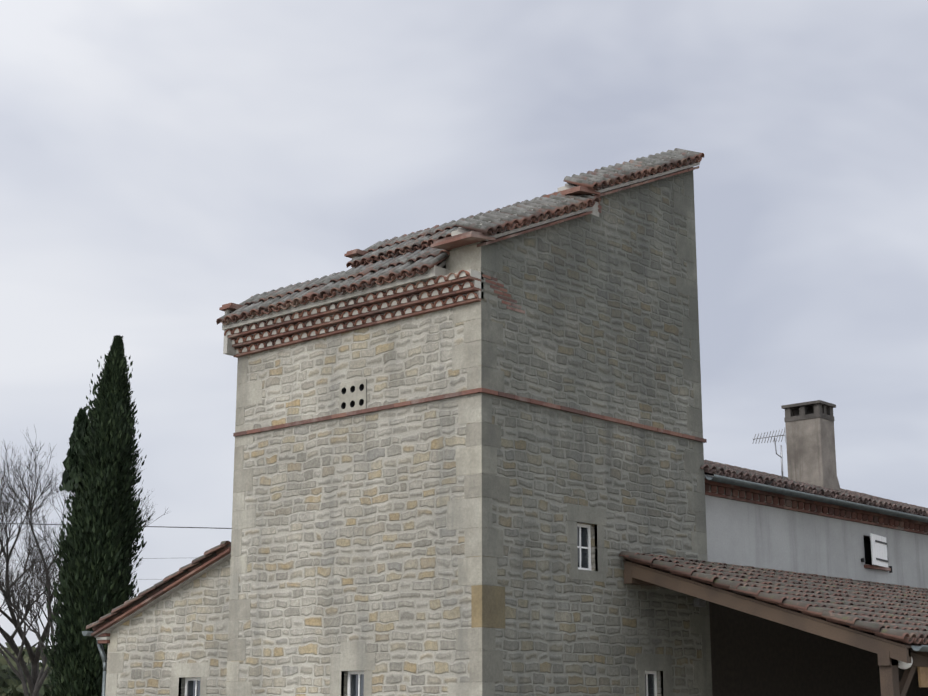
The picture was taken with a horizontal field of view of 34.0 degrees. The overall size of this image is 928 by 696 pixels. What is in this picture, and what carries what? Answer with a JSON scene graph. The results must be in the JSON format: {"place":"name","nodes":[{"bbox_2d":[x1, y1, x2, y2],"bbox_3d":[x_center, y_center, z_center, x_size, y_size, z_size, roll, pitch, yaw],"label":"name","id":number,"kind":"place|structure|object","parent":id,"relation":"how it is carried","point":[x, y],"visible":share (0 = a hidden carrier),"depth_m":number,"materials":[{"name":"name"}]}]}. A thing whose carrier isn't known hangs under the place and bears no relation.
{"place":"outdoors","nodes":[
{"label":"outdoors","id":0,"kind":"place"},
{"bbox_2d":[107,558,230,695],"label":"annex walls","id":1,"kind":"structure","parent":0,"point":[188,623],"depth_m":23.98,"materials":[{"name":"beige stone"}]},
{"bbox_2d":[82,631,106,695],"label":"downspout","id":2,"kind":"object","parent":1,"relation":"attached to","point":[100,649],"visible":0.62,"depth_m":25.23,"materials":[{"name":"grey metal"}]},
{"bbox_2d":[96,630,110,639],"bbox_3d":[-5.960,4.796,25.328,0.330,0.161,0.305,-12,-18,41],"label":"annex mortar","id":3,"kind":"object","parent":1,"relation":"attached to","point":[103,638],"visible":0.32,"depth_m":25.17,"materials":[{"name":"beige concrete"}]},
{"bbox_2d":[105,633,209,695],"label":"stone quoins","id":4,"kind":"object","parent":1,"relation":"attached to","point":[115,662],"visible":0.65,"depth_m":23.91,"materials":[{"name":"beige stone"}]},
{"bbox_2d":[91,548,230,643],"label":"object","id":5,"kind":"object","parent":1,"relation":"attached to","point":[165,590],"visible":0.56,"depth_m":24.30,"materials":[{"name":"brown tile"}]},
{"bbox_2d":[95,553,230,637],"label":"annex roof deck","id":6,"kind":"structure","parent":1,"relation":"on","point":[174,589],"depth_m":24.22,"materials":[{"name":"brown wood"}]},
{"bbox_2d":[86,541,230,630],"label":"annex roof tiles","id":7,"kind":"object","parent":6,"relation":"on","point":[165,582],"visible":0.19,"depth_m":24.22,"materials":[{"name":"brown tile"}]},
{"bbox_2d":[185,677,200,695],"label":"window frame","id":8,"kind":"object","parent":1,"relation":"in","point":[187,680],"visible":0.59,"depth_m":23.79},
{"bbox_2d":[187,680,199,695],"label":"window pane","id":9,"kind":"structure","parent":8,"relation":"in","point":[191,687],"depth_m":23.73,"materials":[{"name":"glass"}]},
{"bbox_2d":[0,0,927,662],"label":"sky","id":10,"kind":"structure","parent":0,"point":[165,164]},
{"bbox_2d":[227,167,711,695],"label":"tower walls","id":11,"kind":"structure","parent":0,"point":[349,537],"depth_m":21.77,"materials":[{"name":"beige stone"}]},
{"bbox_2d":[0,523,231,560],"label":"overhead wires","id":12,"kind":"object","parent":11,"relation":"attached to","point":[139,526],"visible":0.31,"depth_m":34.15,"materials":[{"name":"black metal"}]},
{"bbox_2d":[224,270,478,352],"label":"tower genoise tiles","id":13,"kind":"object","parent":11,"relation":"attached to","point":[369,309],"visible":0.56,"depth_m":22.04,"materials":[{"name":"brown tile"}]},
{"bbox_2d":[339,379,366,413],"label":"pigeon holes","id":14,"kind":"object","parent":11,"relation":"on","point":[352,396],"visible":0.83,"depth_m":21.99,"materials":[{"name":"stone"}]},
{"bbox_2d":[223,202,598,355],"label":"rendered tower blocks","id":15,"kind":"structure","parent":11,"relation":"attached to","point":[228,349],"depth_m":23.80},
{"bbox_2d":[222,154,692,353],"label":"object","id":16,"kind":"object","parent":11,"relation":"on","point":[435,272],"visible":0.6,"depth_m":21.89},
{"bbox_2d":[224,162,699,326],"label":"tower roof deck","id":17,"kind":"structure","parent":11,"relation":"on","point":[442,264],"depth_m":22.47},
{"bbox_2d":[216,148,703,324],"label":"tower roof tiles","id":18,"kind":"object","parent":17,"relation":"on","point":[407,263],"visible":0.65,"depth_m":22.81,"materials":[{"name":"brown tile"}]},
{"bbox_2d":[219,166,706,442],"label":"trim","id":19,"kind":"structure","parent":11,"relation":"attached to","point":[460,240],"depth_m":21.86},
{"bbox_2d":[226,168,712,695],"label":"corner quoins","id":20,"kind":"object","parent":11,"relation":"attached to","point":[478,460],"visible":0.54,"depth_m":20.96,"materials":[{"name":"beige stone"}]},
{"bbox_2d":[347,523,656,695],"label":"tower window frames","id":21,"kind":"structure","parent":11,"relation":"in","point":[580,568],"depth_m":21.68,"materials":[{"name":"white wood"}]},
{"bbox_2d":[351,527,653,695],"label":"tower window glass","id":22,"kind":"object","parent":21,"relation":"in","point":[584,564],"visible":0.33,"depth_m":21.64,"materials":[{"name":"grey glass"}]},
{"bbox_2d":[694,598,705,606],"bbox_3d":[3.579,3.809,23.039,0.100,0.240,0.180,-12,-18,41],"label":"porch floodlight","id":23,"kind":"object","parent":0,"point":[698,602],"visible":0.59,"depth_m":22.97,"materials":[{"name":"grey metal"}]},
{"bbox_2d":[700,460,927,516],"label":"house roof tiles","id":24,"kind":"object","parent":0,"point":[727,470],"visible":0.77,"depth_m":27.33,"materials":[{"name":"brown tile"}]},
{"bbox_2d":[752,427,785,478],"bbox_3d":[6.052,2.074,29.983,0.109,1.348,2.027,-8,-15,29],"label":"tv aerial","id":25,"kind":"object","parent":24,"relation":"on","point":[780,435],"visible":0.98,"depth_m":30.44,"materials":[{"name":"silver metal"}]},
{"bbox_2d":[785,417,840,490],"bbox_3d":[7.431,2.427,32.225,0.820,1.924,0.780,-12,-18,41],"label":"chimney","id":26,"kind":"object","parent":24,"relation":"on","point":[811,453],"visible":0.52,"depth_m":31.96,"materials":[{"name":"grey"}]},
{"bbox_2d":[781,400,835,421],"bbox_3d":[7.371,1.398,32.400,0.920,0.360,0.700,-12,-18,41],"label":"chimney cap","id":27,"kind":"object","parent":26,"relation":"on","point":[816,408],"visible":0.9,"depth_m":32.20,"materials":[{"name":"grey concrete"}]},
{"bbox_2d":[705,495,927,587],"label":"house walls","id":28,"kind":"structure","parent":0,"point":[741,533],"depth_m":26.49,"materials":[{"name":"grey paint"}]},
{"bbox_2d":[705,478,927,534],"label":"brick cornice","id":29,"kind":"structure","parent":28,"relation":"attached to","point":[818,507],"depth_m":26.75,"materials":[{"name":"brown brick"}]},
{"bbox_2d":[705,474,927,522],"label":"gutter","id":30,"kind":"object","parent":29,"relation":"attached to","point":[763,487],"visible":0.96,"depth_m":26.22,"materials":[{"name":"grey metal"}]},
{"bbox_2d":[861,533,892,572],"bbox_3d":[7.745,3.825,28.301,0.172,0.650,1.130,-12,-18,41],"label":"shutter","id":31,"kind":"object","parent":28,"relation":"attached to","point":[878,550],"depth_m":28.25,"materials":[{"name":"white wood"}]},
{"bbox_2d":[864,565,890,570],"bbox_3d":[7.670,4.106,28.305,0.170,0.055,0.924,-12,-18,41],"label":"window sill","id":32,"kind":"structure","parent":28,"relation":"attached to","point":[877,567],"depth_m":28.23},
{"bbox_2d":[864,538,871,564],"bbox_3d":[7.418,3.852,28.591,0.300,0.570,0.840,-12,-18,41],"label":"window","id":33,"kind":"structure","parent":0,"point":[867,549],"depth_m":28.59,"materials":[{"name":"black glass"}]},
{"bbox_2d":[918,667,927,686],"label":"porch sign","id":34,"kind":"object","parent":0,"point":[923,676],"visible":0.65,"depth_m":19.78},
{"label":"ground","id":35,"kind":"structure","parent":0,"visible":0},
{"bbox_2d":[0,642,56,695],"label":"shrub","id":36,"kind":"object","parent":35,"relation":"on","point":[10,683],"visible":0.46,"depth_m":48.87,"materials":[{"name":"green plant"}]},
{"bbox_2d":[0,533,143,695],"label":"bare tree","id":37,"kind":"object","parent":35,"relation":"on","point":[42,675],"visible":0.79,"depth_m":40.04,"materials":[{"name":"grey plant"}]},
{"bbox_2d":[0,424,168,695],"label":"bare tree","id":38,"kind":"object","parent":35,"relation":"on","point":[34,660],"visible":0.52,"depth_m":41.50,"materials":[{"name":"grey plant"}]},
{"bbox_2d":[39,335,150,695],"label":"cypress tree","id":39,"kind":"object","parent":35,"relation":"on","point":[98,540],"visible":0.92,"depth_m":30.73,"materials":[{"name":"green plant"}]},
{"bbox_2d":[623,560,927,695],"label":"wooden roof beam","id":40,"kind":"structure","parent":35,"relation":"on","point":[890,653],"depth_m":19.93,"materials":[{"name":"brown wood"}]},
{"bbox_2d":[619,551,927,644],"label":"porch roof tiles","id":41,"kind":"object","parent":40,"relation":"on","point":[898,613],"visible":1,"depth_m":21.65,"materials":[{"name":"brown tile"}]},
{"bbox_2d":[709,601,927,695],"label":"porch opening","id":42,"kind":"object","parent":40,"relation":"attached to","point":[752,655],"depth_m":25.24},
{"bbox_2d":[898,657,912,668],"bbox_3d":[5.590,3.974,19.279,0.220,0.220,0.220,-12,-18,41],"label":"porch globe lamp","id":43,"kind":"object","parent":40,"relation":"attached to","point":[903,665],"visible":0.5,"depth_m":19.20,"materials":[{"name":"white glass"}]},
{"bbox_2d":[911,645,927,651],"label":"porch gutter","id":44,"kind":"object","parent":40,"relation":"attached to","point":[923,648],"visible":1,"depth_m":19.06,"materials":[{"name":"grey metal"}]}
]}

